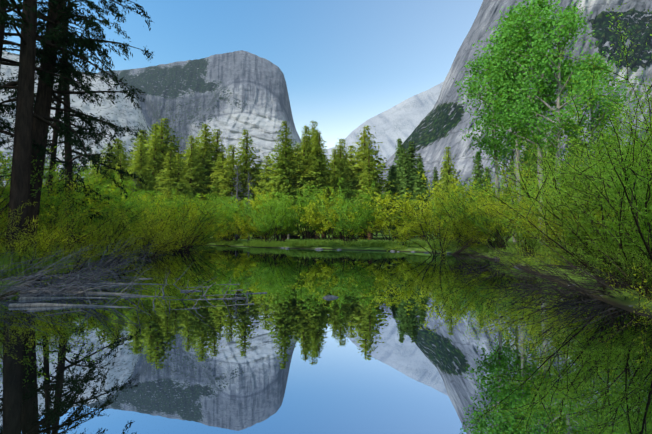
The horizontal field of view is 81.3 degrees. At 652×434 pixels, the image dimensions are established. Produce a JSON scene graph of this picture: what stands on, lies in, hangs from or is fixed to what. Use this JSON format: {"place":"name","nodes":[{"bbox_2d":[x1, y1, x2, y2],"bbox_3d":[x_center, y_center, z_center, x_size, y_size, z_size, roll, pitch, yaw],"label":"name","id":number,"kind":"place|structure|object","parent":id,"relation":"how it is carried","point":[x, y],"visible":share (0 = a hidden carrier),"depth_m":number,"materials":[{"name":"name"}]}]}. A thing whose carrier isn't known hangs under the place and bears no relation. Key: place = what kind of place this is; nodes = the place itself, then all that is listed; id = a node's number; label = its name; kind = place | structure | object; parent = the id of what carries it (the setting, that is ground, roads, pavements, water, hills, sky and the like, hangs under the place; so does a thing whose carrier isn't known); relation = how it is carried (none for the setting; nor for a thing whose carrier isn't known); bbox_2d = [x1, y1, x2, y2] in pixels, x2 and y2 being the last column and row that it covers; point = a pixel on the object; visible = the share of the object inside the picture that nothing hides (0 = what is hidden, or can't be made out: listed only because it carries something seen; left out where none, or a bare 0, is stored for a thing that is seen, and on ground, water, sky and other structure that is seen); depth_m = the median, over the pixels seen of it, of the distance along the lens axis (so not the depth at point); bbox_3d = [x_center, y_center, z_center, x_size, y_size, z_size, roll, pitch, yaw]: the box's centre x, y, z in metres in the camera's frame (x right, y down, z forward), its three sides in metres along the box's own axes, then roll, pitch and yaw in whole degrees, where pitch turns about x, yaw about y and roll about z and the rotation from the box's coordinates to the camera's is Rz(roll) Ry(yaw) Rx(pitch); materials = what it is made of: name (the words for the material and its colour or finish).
{"place":"outdoors","nodes":[
{"label":"outdoors","id":0,"kind":"place"},
{"bbox_2d":[0,248,76,277],"bbox_3d":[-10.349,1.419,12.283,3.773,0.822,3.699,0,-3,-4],"label":"grass","id":1,"kind":"structure","parent":0,"point":[29,266],"depth_m":11.92,"materials":[{"name":"green plant"}]},
{"bbox_2d":[0,51,175,185],"bbox_3d":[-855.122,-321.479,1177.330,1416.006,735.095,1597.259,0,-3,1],"label":"mountain slope","id":2,"kind":"structure","parent":0,"point":[122,112],"depth_m":1359.46,"materials":[{"name":"stone"}]},
{"bbox_2d":[96,50,300,184],"bbox_3d":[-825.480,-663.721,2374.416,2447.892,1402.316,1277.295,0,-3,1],"label":"mountain","id":3,"kind":"structure","parent":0,"point":[231,96],"depth_m":2462.78,"materials":[{"name":"stone"}]},
{"bbox_2d":[3,0,482,148],"label":"sky","id":4,"kind":"structure","parent":0,"point":[343,64],"materials":[{"name":"blue"}]},
{"bbox_2d":[0,245,651,433],"bbox_3d":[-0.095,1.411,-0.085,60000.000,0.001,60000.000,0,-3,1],"label":"water surface","id":5,"kind":"object","parent":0,"point":[389,342],"depth_m":4.60,"materials":[{"name":"blue liquid"}]},
{"bbox_2d":[0,233,159,301],"bbox_3d":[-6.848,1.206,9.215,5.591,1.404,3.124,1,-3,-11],"label":"brush","id":6,"kind":"object","parent":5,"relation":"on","point":[40,292],"visible":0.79,"depth_m":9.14,"materials":[{"name":"plant"}]},
{"bbox_2d":[8,274,253,307],"bbox_3d":[-3.883,1.497,7.985,4.794,0.748,1.081,0,-3,2],"label":"drift log","id":7,"kind":"object","parent":5,"relation":"on","point":[31,304],"visible":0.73,"depth_m":7.61,"materials":[{"name":"grey wood"}]},
{"bbox_2d":[19,277,245,299],"bbox_3d":[-4.264,1.612,8.924,4.942,0.641,1.599,0,-3,5],"label":"log","id":8,"kind":"object","parent":5,"relation":"on","point":[25,298],"visible":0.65,"depth_m":8.52,"materials":[{"name":"grey wood"}]},
{"bbox_2d":[20,259,266,295],"bbox_3d":[-4.437,1.498,9.668,5.992,0.934,1.351,0,-3,5],"label":"drift log","id":9,"kind":"object","parent":5,"relation":"on","point":[29,292],"visible":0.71,"depth_m":9.28,"materials":[{"name":"grey wood"}]},
{"bbox_2d":[0,221,651,317],"bbox_3d":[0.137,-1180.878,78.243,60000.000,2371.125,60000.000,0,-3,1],"label":"ground","id":10,"kind":"structure","parent":0,"point":[618,302],"depth_m":12.28,"materials":[{"name":"green plant"}]},
{"bbox_2d":[0,201,68,262],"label":"willow","id":11,"kind":"object","parent":10,"relation":"on","point":[6,219],"visible":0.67,"depth_m":11.98,"materials":[{"name":"green plant"}]},
{"bbox_2d":[0,155,72,238],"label":"willow","id":12,"kind":"object","parent":10,"relation":"on","point":[7,193],"visible":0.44,"depth_m":16.83,"materials":[{"name":"green plant"}]},
{"bbox_2d":[0,0,102,197],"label":"tall pine","id":13,"kind":"object","parent":10,"relation":"on","point":[46,76],"visible":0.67,"depth_m":16.37,"materials":[{"name":"green plant"}]},
{"bbox_2d":[0,164,104,249],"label":"willow","id":14,"kind":"object","parent":10,"relation":"on","point":[43,210],"visible":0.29,"depth_m":18.75,"materials":[{"name":"green plant"}]},
{"bbox_2d":[0,208,110,283],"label":"bush","id":15,"kind":"object","parent":10,"relation":"on","point":[43,250],"visible":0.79,"depth_m":11.88,"materials":[{"name":"green plant"}]},
{"bbox_2d":[0,149,117,244],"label":"willow","id":16,"kind":"object","parent":10,"relation":"on","point":[108,180],"visible":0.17,"depth_m":33.84,"materials":[{"name":"green plant"}]},
{"bbox_2d":[0,0,120,241],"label":"tall pine","id":17,"kind":"object","parent":10,"relation":"on","point":[109,84],"visible":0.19,"depth_m":27.52,"materials":[{"name":"green plant"}]},
{"bbox_2d":[0,174,126,244],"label":"willow","id":18,"kind":"object","parent":10,"relation":"on","point":[68,213],"visible":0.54,"depth_m":19.94,"materials":[{"name":"green plant"}]},
{"bbox_2d":[0,176,139,245],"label":"willow","id":19,"kind":"object","parent":10,"relation":"on","point":[84,211],"visible":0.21,"depth_m":23.32,"materials":[{"name":"green plant"}]},
{"bbox_2d":[0,0,144,254],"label":"tall pine","id":20,"kind":"object","parent":10,"relation":"on","point":[24,84],"visible":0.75,"depth_m":14.70,"materials":[{"name":"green plant"}]},
{"bbox_2d":[0,0,146,254],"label":"tall pine","id":21,"kind":"object","parent":10,"relation":"on","point":[68,150],"visible":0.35,"depth_m":24.41,"materials":[{"name":"green plant"}]},
{"bbox_2d":[3,0,154,250],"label":"tall pine","id":22,"kind":"object","parent":10,"relation":"on","point":[43,107],"visible":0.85,"depth_m":17.10,"materials":[{"name":"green plant"}]},
{"bbox_2d":[41,188,118,242],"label":"willow","id":23,"kind":"object","parent":10,"relation":"on","point":[86,222],"visible":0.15,"depth_m":28.92,"materials":[{"name":"green plant"}]},
{"bbox_2d":[41,184,122,242],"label":"willow","id":24,"kind":"object","parent":10,"relation":"on","point":[120,207],"visible":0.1,"depth_m":29.80,"materials":[{"name":"green plant"}]},
{"bbox_2d":[17,200,164,283],"bbox_3d":[-8.402,0.994,12.990,5.006,3.208,4.572,0,-3,-9],"label":"willow","id":25,"kind":"object","parent":10,"relation":"on","point":[95,242],"visible":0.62,"depth_m":13.28,"materials":[{"name":"green plant"}]},
{"bbox_2d":[45,194,160,255],"bbox_3d":[-16.397,0.549,27.841,7.456,4.691,8.306,0,-3,9],"label":"bush","id":26,"kind":"object","parent":10,"relation":"on","point":[129,222],"visible":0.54,"depth_m":27.69,"materials":[{"name":"green plant"}]},
{"bbox_2d":[84,144,127,191],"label":"conifer","id":27,"kind":"object","parent":10,"relation":"on","point":[111,159],"visible":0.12,"depth_m":85.30,"materials":[{"name":"green plant"}]},
{"bbox_2d":[107,152,135,200],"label":"conifer","id":28,"kind":"object","parent":10,"relation":"on","point":[124,168],"visible":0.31,"depth_m":74.09,"materials":[{"name":"green plant"}]},
{"bbox_2d":[87,176,156,210],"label":"bush","id":29,"kind":"object","parent":10,"relation":"on","point":[127,191],"visible":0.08,"depth_m":43.64,"materials":[{"name":"green plant"}]},
{"bbox_2d":[68,206,196,271],"bbox_3d":[-8.847,1.262,16.344,5.660,3.627,5.169,0,-3,-4],"label":"bush","id":30,"kind":"object","parent":10,"relation":"on","point":[107,243],"visible":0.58,"depth_m":16.60,"materials":[{"name":"green plant"}]},
{"bbox_2d":[126,135,158,201],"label":"conifer","id":31,"kind":"object","parent":10,"relation":"on","point":[141,157],"visible":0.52,"depth_m":78.91,"materials":[{"name":"green plant"}]},
{"bbox_2d":[103,211,204,260],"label":"willow","id":32,"kind":"object","parent":10,"relation":"on","point":[163,244],"visible":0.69,"depth_m":24.17,"materials":[{"name":"green plant"}]},
{"bbox_2d":[138,138,171,197],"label":"conifer","id":33,"kind":"object","parent":10,"relation":"on","point":[154,164],"visible":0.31,"depth_m":88.01,"materials":[{"name":"green plant"}]},
{"bbox_2d":[99,188,219,249],"bbox_3d":[-17.231,0.394,36.282,13.318,6.657,11.090,0,-3,-6],"label":"bush","id":34,"kind":"object","parent":10,"relation":"on","point":[162,197],"visible":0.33,"depth_m":35.82,"materials":[{"name":"green plant"}]},
{"bbox_2d":[101,202,227,252],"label":"bush","id":35,"kind":"object","parent":10,"relation":"on","point":[167,224],"visible":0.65,"depth_m":30.98,"materials":[{"name":"green plant"}]},
{"bbox_2d":[108,191,222,249],"bbox_3d":[-17.630,1.015,39.515,12.418,6.758,14.912,-2,-4,38],"label":"bush","id":36,"kind":"object","parent":10,"relation":"on","point":[178,218],"visible":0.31,"depth_m":38.85,"materials":[{"name":"green plant"}]},
{"bbox_2d":[150,151,181,206],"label":"conifer","id":37,"kind":"object","parent":10,"relation":"on","point":[167,171],"visible":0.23,"depth_m":77.94,"materials":[{"name":"green plant"}]},
{"bbox_2d":[135,118,200,199],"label":"conifer","id":38,"kind":"object","parent":10,"relation":"on","point":[165,140],"visible":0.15,"depth_m":92.70,"materials":[{"name":"green plant"}]},
{"bbox_2d":[102,186,240,250],"bbox_3d":[-14.192,0.500,37.842,10.848,7.636,12.084,-2,-3,32],"label":"willow","id":39,"kind":"object","parent":10,"relation":"on","point":[202,219],"visible":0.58,"depth_m":37.03,"materials":[{"name":"green plant"}]},
{"bbox_2d":[161,153,197,210],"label":"conifer","id":40,"kind":"object","parent":10,"relation":"on","point":[183,189],"visible":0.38,"depth_m":78.17,"materials":[{"name":"green plant"}]},
{"bbox_2d":[131,195,238,247],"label":"willow","id":41,"kind":"object","parent":10,"relation":"on","point":[192,222],"visible":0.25,"depth_m":46.49,"materials":[{"name":"green plant"}]},
{"bbox_2d":[179,135,209,207],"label":"conifer","id":42,"kind":"object","parent":10,"relation":"on","point":[191,171],"visible":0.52,"depth_m":86.74,"materials":[{"name":"green plant"}]},
{"bbox_2d":[184,131,220,236],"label":"conifer","id":43,"kind":"object","parent":10,"relation":"on","point":[205,162],"visible":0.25,"depth_m":98.38,"materials":[{"name":"green plant"}]},
{"bbox_2d":[207,129,227,237],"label":"conifer","id":44,"kind":"object","parent":10,"relation":"on","point":[217,137],"visible":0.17,"depth_m":103.05,"materials":[{"name":"green plant"}]},
{"bbox_2d":[203,153,245,234],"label":"conifer","id":45,"kind":"object","parent":10,"relation":"on","point":[220,164],"visible":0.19,"depth_m":93.59,"materials":[{"name":"green plant"}]},
{"bbox_2d":[206,145,250,238],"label":"conifer","id":46,"kind":"object","parent":10,"relation":"on","point":[228,181],"visible":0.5,"depth_m":88.07,"materials":[{"name":"green plant"}]},
{"bbox_2d":[209,200,256,240],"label":"shrub","id":47,"kind":"object","parent":10,"relation":"on","point":[228,217],"visible":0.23,"depth_m":55.60,"materials":[{"name":"green plant"}]},
{"bbox_2d":[223,129,262,238],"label":"conifer","id":48,"kind":"object","parent":10,"relation":"on","point":[245,161],"visible":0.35,"depth_m":96.45,"materials":[{"name":"green plant"}]},
{"bbox_2d":[223,209,285,241],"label":"shrub","id":49,"kind":"object","parent":10,"relation":"on","point":[246,235],"visible":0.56,"depth_m":51.86,"materials":[{"name":"green plant"}]},
{"bbox_2d":[216,194,304,240],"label":"willow","id":50,"kind":"object","parent":10,"relation":"on","point":[235,210],"visible":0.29,"depth_m":54.76,"materials":[{"name":"green plant"}]},
{"bbox_2d":[240,155,286,236],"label":"conifer","id":51,"kind":"object","parent":10,"relation":"on","point":[261,189],"visible":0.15,"depth_m":90.03,"materials":[{"name":"green plant"}]},
{"bbox_2d":[244,202,300,241],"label":"shrub","id":52,"kind":"object","parent":10,"relation":"on","point":[263,227],"visible":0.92,"depth_m":48.44,"materials":[{"name":"green plant"}]},
{"bbox_2d":[240,191,317,241],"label":"shrub","id":53,"kind":"object","parent":10,"relation":"on","point":[281,213],"visible":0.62,"depth_m":50.62,"materials":[{"name":"green plant"}]},
{"bbox_2d":[258,121,304,239],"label":"conifer","id":54,"kind":"object","parent":10,"relation":"on","point":[283,167],"visible":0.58,"depth_m":74.33,"materials":[{"name":"green plant"}]},
{"bbox_2d":[271,188,338,239],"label":"shrub","id":55,"kind":"object","parent":10,"relation":"on","point":[305,236],"visible":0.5,"depth_m":52.70,"materials":[{"name":"green plant"}]},
{"bbox_2d":[288,135,327,235],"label":"conifer","id":56,"kind":"object","parent":10,"relation":"on","point":[304,161],"visible":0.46,"depth_m":74.61,"materials":[{"name":"green plant"}]},
{"bbox_2d":[294,131,337,239],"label":"conifer","id":57,"kind":"object","parent":10,"relation":"on","point":[319,170],"visible":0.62,"depth_m":73.94,"materials":[{"name":"green plant"}]},
{"bbox_2d":[286,185,365,240],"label":"willow","id":58,"kind":"object","parent":10,"relation":"on","point":[312,216],"visible":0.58,"depth_m":47.37,"materials":[{"name":"green plant"}]},
{"bbox_2d":[326,149,350,238],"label":"conifer","id":59,"kind":"object","parent":10,"relation":"on","point":[333,162],"visible":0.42,"depth_m":82.47,"materials":[{"name":"green plant"}]},
{"bbox_2d":[327,146,356,238],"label":"conifer","id":60,"kind":"object","parent":10,"relation":"on","point":[344,171],"visible":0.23,"depth_m":94.30,"materials":[{"name":"green plant"}]},
{"bbox_2d":[319,203,374,244],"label":"shrub","id":61,"kind":"object","parent":10,"relation":"on","point":[343,223],"visible":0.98,"depth_m":39.51,"materials":[{"name":"green plant"}]},
{"bbox_2d":[303,178,391,240],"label":"willow","id":62,"kind":"object","parent":10,"relation":"on","point":[332,189],"visible":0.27,"depth_m":48.54,"materials":[{"name":"green plant"}]},
{"bbox_2d":[319,193,386,242],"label":"shrub","id":63,"kind":"object","parent":10,"relation":"on","point":[360,213],"visible":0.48,"depth_m":44.57,"materials":[{"name":"green plant"}]},
{"bbox_2d":[351,148,390,239],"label":"conifer","id":64,"kind":"object","parent":10,"relation":"on","point":[370,176],"visible":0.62,"depth_m":74.85,"materials":[{"name":"green plant"}]},
{"bbox_2d":[346,125,397,238],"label":"conifer","id":65,"kind":"object","parent":10,"relation":"on","point":[360,161],"visible":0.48,"depth_m":99.93,"materials":[{"name":"green plant"}]},
{"bbox_2d":[316,187,430,242],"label":"shrub","id":66,"kind":"object","parent":10,"relation":"on","point":[379,222],"visible":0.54,"depth_m":42.00,"materials":[{"name":"green plant"}]},
{"bbox_2d":[384,165,402,237],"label":"conifer","id":67,"kind":"object","parent":10,"relation":"on","point":[394,190],"visible":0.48,"depth_m":102.52,"materials":[{"name":"green plant"}]},
{"bbox_2d":[378,213,419,245],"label":"shrub","id":68,"kind":"object","parent":10,"relation":"on","point":[401,230],"visible":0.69,"depth_m":35.83,"materials":[{"name":"green plant"}]},
{"bbox_2d":[394,149,414,235],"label":"conifer","id":69,"kind":"object","parent":10,"relation":"on","point":[405,180],"visible":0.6,"depth_m":95.75,"materials":[{"name":"green plant"}]},
{"bbox_2d":[401,141,419,236],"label":"conifer","id":70,"kind":"object","parent":10,"relation":"on","point":[412,156],"visible":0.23,"depth_m":106.65,"materials":[{"name":"green plant"}]},
{"bbox_2d":[408,162,431,238],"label":"conifer","id":71,"kind":"object","parent":10,"relation":"on","point":[420,189],"visible":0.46,"depth_m":75.34,"materials":[{"name":"green plant"}]},
{"bbox_2d":[362,171,492,241],"bbox_3d":[11.185,-0.844,40.017,16.216,7.774,9.366,1,-3,-15],"label":"willow","id":72,"kind":"object","parent":10,"relation":"on","point":[408,206],"visible":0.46,"depth_m":38.52,"materials":[{"name":"green plant"}]},
{"bbox_2d":[432,146,466,229],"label":"conifer","id":73,"kind":"object","parent":10,"relation":"on","point":[449,169],"visible":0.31,"depth_m":132.21,"materials":[{"name":"green plant"}]},
{"bbox_2d":[388,182,511,242],"bbox_3d":[11.874,-0.379,33.722,10.409,6.178,11.595,0,-3,-6],"label":"shrub","id":74,"kind":"object","parent":10,"relation":"on","point":[445,210],"visible":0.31,"depth_m":33.43,"materials":[{"name":"green plant"}]},
{"bbox_2d":[383,195,526,256],"bbox_3d":[9.113,0.848,27.434,10.172,4.785,8.470,0,-3,8],"label":"willow","id":75,"kind":"object","parent":10,"relation":"on","point":[478,236],"visible":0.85,"depth_m":27.55,"materials":[{"name":"green plant"}]},
{"bbox_2d":[420,185,524,247],"bbox_3d":[11.892,-0.101,30.585,9.159,5.513,7.627,-2,-3,36],"label":"shrub","id":76,"kind":"object","parent":10,"relation":"on","point":[440,203],"visible":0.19,"depth_m":30.58,"materials":[{"name":"green plant"}]},
{"bbox_2d":[469,153,484,195],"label":"conifer","id":77,"kind":"object","parent":10,"relation":"on","point":[478,172],"visible":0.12,"depth_m":168.03,"materials":[{"name":"green plant"}]},
{"bbox_2d":[432,238,536,264],"bbox_3d":[8.852,1.607,19.717,6.754,1.661,4.052,0,-3,1],"label":"brush","id":78,"kind":"object","parent":10,"relation":"on","point":[481,256],"visible":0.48,"depth_m":19.90,"materials":[{"name":"plant"}]},
{"bbox_2d":[430,166,548,249],"bbox_3d":[12.029,-0.452,27.960,9.067,6.117,7.551,1,-3,-28],"label":"willow","id":79,"kind":"object","parent":10,"relation":"on","point":[471,212],"visible":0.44,"depth_m":27.64,"materials":[{"name":"green plant"}]},
{"bbox_2d":[453,47,529,240],"bbox_3d":[14.673,-6.224,33.188,6.312,17.532,7.489,-2,-3,29],"label":"cottonwood","id":80,"kind":"object","parent":10,"relation":"on","point":[492,144],"visible":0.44,"depth_m":32.75,"materials":[{"name":"green plant"}]},
{"bbox_2d":[450,168,552,251],"bbox_3d":[11.883,-0.488,25.283,7.329,5.907,6.579,2,-3,-32],"label":"willow","id":81,"kind":"object","parent":10,"relation":"on","point":[485,219],"visible":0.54,"depth_m":25.83,"materials":[{"name":"green plant"}]},
{"bbox_2d":[456,166,546,242],"bbox_3d":[13.903,-0.714,31.086,5.878,6.668,10.176,-1,-3,11],"label":"shrub","id":82,"kind":"object","parent":10,"relation":"on","point":[511,183],"visible":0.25,"depth_m":30.88,"materials":[{"name":"green plant"}]},
{"bbox_2d":[472,63,545,242],"bbox_3d":[17.449,-5.854,35.534,6.232,16.959,7.828,0,-3,8],"label":"cottonwood","id":83,"kind":"object","parent":10,"relation":"on","point":[505,157],"visible":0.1,"depth_m":35.98,"materials":[{"name":"green plant"}]},
{"bbox_2d":[454,5,565,237],"bbox_3d":[14.085,-6.730,29.337,7.717,18.066,6.504,-1,-3,23],"label":"cottonwood","id":84,"kind":"object","parent":10,"relation":"on","point":[491,93],"visible":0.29,"depth_m":28.92,"materials":[{"name":"green plant"}]},
{"bbox_2d":[474,175,555,257],"bbox_3d":[10.547,0.046,21.301,4.567,4.466,5.154,1,-3,-19],"label":"shrub","id":85,"kind":"object","parent":10,"relation":"on","point":[525,244],"visible":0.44,"depth_m":20.63,"materials":[{"name":"green plant"}]},
{"bbox_2d":[486,0,588,243],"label":"cottonwood","id":86,"kind":"object","parent":10,"relation":"on","point":[517,18],"visible":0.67,"depth_m":25.84,"materials":[{"name":"green plant"}]},
{"bbox_2d":[472,152,626,270],"bbox_3d":[9.463,0.234,13.876,5.891,4.313,6.450,1,-3,-15],"label":"willow","id":87,"kind":"object","parent":10,"relation":"on","point":[543,243],"visible":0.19,"depth_m":13.83,"materials":[{"name":"green plant"}]},
{"bbox_2d":[456,243,644,281],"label":"grass","id":88,"kind":"structure","parent":10,"relation":"on","point":[525,270],"depth_m":11.93,"materials":[{"name":"green plant"}]},
{"bbox_2d":[463,155,651,249],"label":"willow","id":89,"kind":"object","parent":10,"relation":"on","point":[501,211],"visible":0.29,"depth_m":18.31,"materials":[{"name":"green plant"}]},
{"bbox_2d":[501,0,617,189],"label":"cottonwood","id":90,"kind":"object","parent":10,"relation":"on","point":[551,26],"visible":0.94,"depth_m":23.56,"materials":[{"name":"green plant"}]},
{"bbox_2d":[467,55,651,289],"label":"willow","id":91,"kind":"object","parent":10,"relation":"on","point":[530,198],"visible":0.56,"depth_m":9.22,"materials":[{"name":"green plant"}]},
{"bbox_2d":[487,171,631,271],"bbox_3d":[8.137,0.385,13.320,5.770,3.728,5.270,2,-4,-38],"label":"willow","id":92,"kind":"object","parent":10,"relation":"on","point":[534,220],"visible":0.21,"depth_m":13.03,"materials":[{"name":"green plant"}]},
{"bbox_2d":[476,3,651,223],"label":"willow","id":93,"kind":"object","parent":10,"relation":"on","point":[572,127],"visible":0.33,"depth_m":12.27,"materials":[{"name":"green plant"}]},
{"bbox_2d":[483,248,651,305],"bbox_3d":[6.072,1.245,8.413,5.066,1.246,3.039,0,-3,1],"label":"brush","id":94,"kind":"object","parent":10,"relation":"on","point":[570,287],"visible":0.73,"depth_m":8.54,"materials":[{"name":"plant"}]},
{"bbox_2d":[490,60,651,294],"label":"willow","id":95,"kind":"object","parent":10,"relation":"on","point":[626,185],"visible":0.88,"depth_m":7.56,"materials":[{"name":"green plant"}]},
{"bbox_2d":[535,247,614,265],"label":"grass","id":96,"kind":"structure","parent":10,"relation":"on","point":[553,261],"depth_m":14.36,"materials":[{"name":"green plant"}]},
{"bbox_2d":[518,180,651,276],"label":"shrub","id":97,"kind":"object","parent":10,"relation":"on","point":[598,236],"depth_m":10.84,"materials":[{"name":"green plant"}]},
{"bbox_2d":[532,207,651,284],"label":"shrub","id":98,"kind":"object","parent":10,"relation":"on","point":[623,242],"depth_m":8.96,"materials":[{"name":"green plant"}]},
{"bbox_2d":[539,84,651,258],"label":"willow","id":99,"kind":"object","parent":10,"relation":"on","point":[576,181],"visible":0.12,"depth_m":12.86,"materials":[{"name":"green plant"}]},
{"bbox_2d":[549,209,651,300],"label":"shrub","id":100,"kind":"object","parent":10,"relation":"on","point":[648,269],"depth_m":7.71,"materials":[{"name":"green plant"}]},
{"bbox_2d":[552,48,650,190],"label":"cottonwood","id":101,"kind":"object","parent":10,"relation":"on","point":[592,116],"visible":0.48,"depth_m":29.70,"materials":[{"name":"green plant"}]},
{"bbox_2d":[597,211,651,316],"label":"willow","id":102,"kind":"object","parent":10,"relation":"on","point":[632,285],"visible":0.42,"depth_m":7.21,"materials":[{"name":"green plant"}]},
{"bbox_2d":[322,82,442,168],"bbox_3d":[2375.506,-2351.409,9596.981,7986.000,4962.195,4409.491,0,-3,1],"label":"mountain","id":103,"kind":"structure","parent":0,"point":[402,120],"depth_m":10726.40,"materials":[{"name":"stone"}]},
{"bbox_2d":[377,0,651,195],"bbox_3d":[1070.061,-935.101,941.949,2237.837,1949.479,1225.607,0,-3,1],"label":"mountain cliff","id":104,"kind":"structure","parent":0,"point":[437,130],"depth_m":853.49,"materials":[{"name":"stone"}]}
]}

